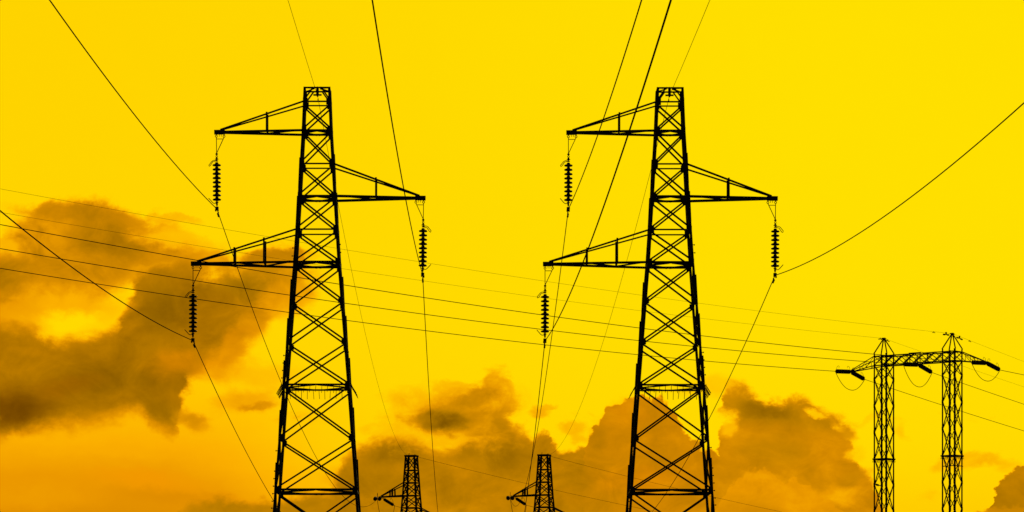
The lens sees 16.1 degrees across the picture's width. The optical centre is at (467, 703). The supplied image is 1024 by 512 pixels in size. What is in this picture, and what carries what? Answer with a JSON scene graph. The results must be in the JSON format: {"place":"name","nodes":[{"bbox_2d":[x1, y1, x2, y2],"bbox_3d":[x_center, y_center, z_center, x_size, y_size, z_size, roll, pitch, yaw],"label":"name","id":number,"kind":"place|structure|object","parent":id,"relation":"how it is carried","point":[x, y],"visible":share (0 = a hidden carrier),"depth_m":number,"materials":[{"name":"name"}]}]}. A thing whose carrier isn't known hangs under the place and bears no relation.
{"place":"outdoors","nodes":[
{"label":"outdoors","id":0,"kind":"place"},
{"bbox_2d":[0,0,1023,511],"label":"sky","id":1,"kind":"structure","parent":0,"point":[840,111],"materials":[{"name":"yellow"}]},
{"label":"ground","id":2,"kind":"structure","parent":0,"visible":0},
{"bbox_2d":[191,86,425,511],"bbox_3d":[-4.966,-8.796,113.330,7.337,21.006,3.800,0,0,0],"label":"lattice tower","id":3,"kind":"structure","parent":2,"relation":"on","point":[297,266],"depth_m":112.93,"materials":[{"name":"metal"}]},
{"bbox_2d":[185,269,200,342],"bbox_3d":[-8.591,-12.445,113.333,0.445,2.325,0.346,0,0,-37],"label":"insulator string","id":4,"kind":"object","parent":3,"relation":"hanging from","point":[192,309],"visible":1,"depth_m":113.28,"materials":[{"name":"ceramic"}]},
{"bbox_2d":[0,210,280,511],"bbox_3d":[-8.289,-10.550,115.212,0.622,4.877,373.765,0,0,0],"label":"power line","id":5,"kind":"object","parent":4,"relation":"hanging from","point":[194,345],"visible":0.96,"depth_m":93.20,"materials":[{"name":"metal"}]},
{"bbox_2d":[208,137,223,210],"bbox_3d":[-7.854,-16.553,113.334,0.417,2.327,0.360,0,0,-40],"label":"insulator string","id":6,"kind":"object","parent":3,"relation":"hanging from","point":[216,182],"visible":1,"depth_m":113.28,"materials":[{"name":"ceramic"}]},
{"bbox_2d":[49,0,372,506],"bbox_3d":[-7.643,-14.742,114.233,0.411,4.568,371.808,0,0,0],"label":"power line","id":7,"kind":"object","parent":6,"relation":"hanging from","point":[187,178],"visible":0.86,"depth_m":95.65,"materials":[{"name":"metal"}]},
{"bbox_2d":[288,1,408,455],"bbox_3d":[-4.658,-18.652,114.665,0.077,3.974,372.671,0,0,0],"label":"earth wire","id":8,"kind":"object","parent":3,"relation":"attached to","point":[338,206],"visible":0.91,"depth_m":135.80,"materials":[{"name":"metal"}]},
{"bbox_2d":[416,203,430,277],"bbox_3d":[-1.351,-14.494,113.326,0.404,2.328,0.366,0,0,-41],"label":"insulator string","id":9,"kind":"object","parent":3,"relation":"hanging from","point":[422,239],"visible":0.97,"depth_m":113.28,"materials":[{"name":"ceramic"}]},
{"bbox_2d":[372,0,437,509],"bbox_3d":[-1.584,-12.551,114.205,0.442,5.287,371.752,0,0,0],"label":"power line","id":10,"kind":"object","parent":9,"relation":"hanging from","point":[406,202],"visible":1,"depth_m":77.27,"materials":[{"name":"metal"}]},
{"bbox_2d":[379,455,428,511],"bbox_3d":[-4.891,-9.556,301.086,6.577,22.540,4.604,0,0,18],"label":"lattice tower","id":11,"kind":"structure","parent":2,"relation":"on","point":[415,463],"depth_m":300.88,"materials":[{"name":"metal"}]},
{"bbox_2d":[382,498,394,505],"bbox_3d":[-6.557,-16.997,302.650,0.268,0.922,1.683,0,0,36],"label":"strain insulator","id":12,"kind":"object","parent":11,"relation":"attached to","point":[388,502],"visible":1,"depth_m":302.59,"materials":[{"name":"ceramic"}]},
{"bbox_2d":[419,457,655,511],"bbox_3d":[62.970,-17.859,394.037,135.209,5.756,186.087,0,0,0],"label":"earth wire","id":13,"kind":"object","parent":11,"relation":"attached to","point":[522,482],"visible":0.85,"depth_m":312.85,"materials":[{"name":"black metal"}]},
{"bbox_2d":[513,454,562,511],"bbox_3d":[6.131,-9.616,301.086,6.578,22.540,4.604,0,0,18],"label":"lattice tower","id":14,"kind":"structure","parent":2,"relation":"on","point":[539,475],"depth_m":300.81,"materials":[{"name":"metal"}]},
{"bbox_2d":[515,497,525,504],"bbox_3d":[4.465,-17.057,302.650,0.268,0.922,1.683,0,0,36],"label":"strain insulator","id":15,"kind":"object","parent":14,"relation":"attached to","point":[521,501],"visible":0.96,"depth_m":302.60,"materials":[{"name":"ceramic"}]},
{"bbox_2d":[551,456,779,511],"bbox_3d":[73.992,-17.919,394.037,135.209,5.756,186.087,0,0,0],"label":"earth wire","id":16,"kind":"object","parent":14,"relation":"attached to","point":[660,484],"visible":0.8,"depth_m":314.54,"materials":[{"name":"black metal"}]},
{"bbox_2d":[543,87,777,511],"bbox_3d":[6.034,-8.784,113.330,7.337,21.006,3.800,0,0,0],"label":"lattice tower","id":17,"kind":"structure","parent":2,"relation":"on","point":[689,267],"depth_m":112.97,"materials":[{"name":"metal"}]},
{"bbox_2d":[537,269,552,342],"bbox_3d":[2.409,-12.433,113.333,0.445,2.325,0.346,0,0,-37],"label":"insulator string","id":18,"kind":"object","parent":17,"relation":"hanging from","point":[544,305],"visible":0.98,"depth_m":113.28,"materials":[{"name":"ceramic"}]},
{"bbox_2d":[524,0,671,511],"bbox_3d":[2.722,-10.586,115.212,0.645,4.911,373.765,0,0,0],"label":"power line","id":19,"kind":"object","parent":18,"relation":"hanging from","point":[664,20],"visible":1,"depth_m":59.24,"materials":[{"name":"metal"}]},
{"bbox_2d":[560,138,575,211],"bbox_3d":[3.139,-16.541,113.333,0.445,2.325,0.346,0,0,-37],"label":"insulator string","id":20,"kind":"object","parent":17,"relation":"hanging from","point":[568,182],"visible":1,"depth_m":113.28,"materials":[{"name":"ceramic"}]},
{"bbox_2d":[510,0,641,505],"bbox_3d":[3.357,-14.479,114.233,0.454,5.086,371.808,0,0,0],"label":"power line","id":21,"kind":"object","parent":20,"relation":"hanging from","point":[574,196],"visible":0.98,"depth_m":98.15,"materials":[{"name":"metal"}]},
{"bbox_2d":[549,0,709,454],"bbox_3d":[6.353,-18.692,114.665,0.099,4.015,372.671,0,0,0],"label":"earth wire","id":22,"kind":"object","parent":17,"relation":"attached to","point":[644,194],"visible":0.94,"depth_m":129.75,"materials":[{"name":"metal"}]},
{"bbox_2d":[768,203,782,277],"bbox_3d":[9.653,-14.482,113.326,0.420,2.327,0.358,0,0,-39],"label":"insulator string","id":23,"kind":"object","parent":17,"relation":"hanging from","point":[775,244],"visible":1,"depth_m":113.28,"materials":[{"name":"ceramic"}]},
{"bbox_2d":[652,102,1023,511],"bbox_3d":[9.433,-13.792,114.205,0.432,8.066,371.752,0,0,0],"label":"power line","id":24,"kind":"object","parent":23,"relation":"hanging from","point":[773,280],"visible":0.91,"depth_m":89.75,"materials":[{"name":"metal"}]},
{"bbox_2d":[851,333,988,511],"bbox_3d":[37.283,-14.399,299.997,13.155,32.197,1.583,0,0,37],"label":"portal tower","id":25,"kind":"structure","parent":2,"relation":"on","point":[885,365],"depth_m":299.10,"materials":[{"name":"metal"}]},
{"bbox_2d":[3,189,1018,359],"bbox_3d":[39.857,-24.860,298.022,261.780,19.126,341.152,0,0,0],"label":"earth wire","id":26,"kind":"object","parent":25,"relation":"attached to","point":[527,278],"visible":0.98,"depth_m":250.60,"materials":[{"name":"metal"}]},
{"bbox_2d":[6,213,1022,386],"bbox_3d":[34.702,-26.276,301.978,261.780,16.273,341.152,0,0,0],"label":"earth wire","id":27,"kind":"object","parent":25,"relation":"attached to","point":[462,286],"visible":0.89,"depth_m":254.39,"materials":[{"name":"metal"}]},
{"bbox_2d":[835,366,850,373],"bbox_3d":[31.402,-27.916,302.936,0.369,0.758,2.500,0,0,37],"label":"strain insulator","id":28,"kind":"object","parent":25,"relation":"attached to","point":[841,371],"visible":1,"depth_m":302.72,"materials":[{"name":"ceramic"}]},
{"bbox_2d":[0,268,827,370],"bbox_3d":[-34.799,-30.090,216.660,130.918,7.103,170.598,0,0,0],"label":"power line","id":29,"kind":"object","parent":28,"relation":"attached to","point":[391,326],"visible":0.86,"depth_m":254.55,"materials":[{"name":"black metal"}]},
{"bbox_2d":[851,368,864,380],"bbox_3d":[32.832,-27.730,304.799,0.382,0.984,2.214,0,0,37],"label":"strain insulator","id":30,"kind":"object","parent":25,"relation":"attached to","point":[858,376],"visible":1,"depth_m":304.71,"materials":[{"name":"ceramic"}]},
{"bbox_2d":[865,379,1022,430],"bbox_3d":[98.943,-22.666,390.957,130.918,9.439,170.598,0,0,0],"label":"power line","id":31,"kind":"object","parent":30,"relation":"attached to","point":[940,404],"visible":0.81,"depth_m":314.33,"materials":[{"name":"black metal"}]},
{"bbox_2d":[903,359,918,366],"bbox_3d":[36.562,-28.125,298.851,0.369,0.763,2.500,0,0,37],"label":"strain insulator","id":32,"kind":"object","parent":25,"relation":"attached to","point":[910,364],"visible":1,"depth_m":298.63,"materials":[{"name":"ceramic"}]},
{"bbox_2d":[0,248,896,363],"bbox_3d":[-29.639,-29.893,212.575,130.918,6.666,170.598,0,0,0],"label":"power line","id":33,"kind":"object","parent":32,"relation":"attached to","point":[420,313],"visible":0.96,"depth_m":246.12,"materials":[{"name":"black metal"}]},
{"bbox_2d":[918,363,931,373],"bbox_3d":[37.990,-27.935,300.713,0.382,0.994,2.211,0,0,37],"label":"strain insulator","id":34,"kind":"object","parent":25,"relation":"attached to","point":[925,368],"visible":1,"depth_m":300.52,"materials":[{"name":"ceramic"}]},
{"bbox_2d":[932,372,1021,403],"bbox_3d":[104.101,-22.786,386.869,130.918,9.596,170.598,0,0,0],"label":"power line","id":35,"kind":"object","parent":34,"relation":"attached to","point":[983,390],"visible":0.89,"depth_m":308.79,"materials":[{"name":"black metal"}]},
{"bbox_2d":[971,357,986,364],"bbox_3d":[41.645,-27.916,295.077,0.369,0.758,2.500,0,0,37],"label":"strain insulator","id":36,"kind":"object","parent":25,"relation":"attached to","point":[976,362],"visible":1,"depth_m":294.86,"materials":[{"name":"ceramic"}]},
{"bbox_2d":[0,224,971,362],"bbox_3d":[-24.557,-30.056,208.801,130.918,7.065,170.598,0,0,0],"label":"power line","id":37,"kind":"object","parent":36,"relation":"attached to","point":[463,303],"visible":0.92,"depth_m":239.81,"materials":[{"name":"black metal"}]},
{"bbox_2d":[986,362,999,370],"bbox_3d":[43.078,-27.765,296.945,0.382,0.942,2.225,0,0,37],"label":"strain insulator","id":38,"kind":"object","parent":25,"relation":"attached to","point":[993,366],"visible":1,"depth_m":296.79,"materials":[{"name":"ceramic"}]}
]}

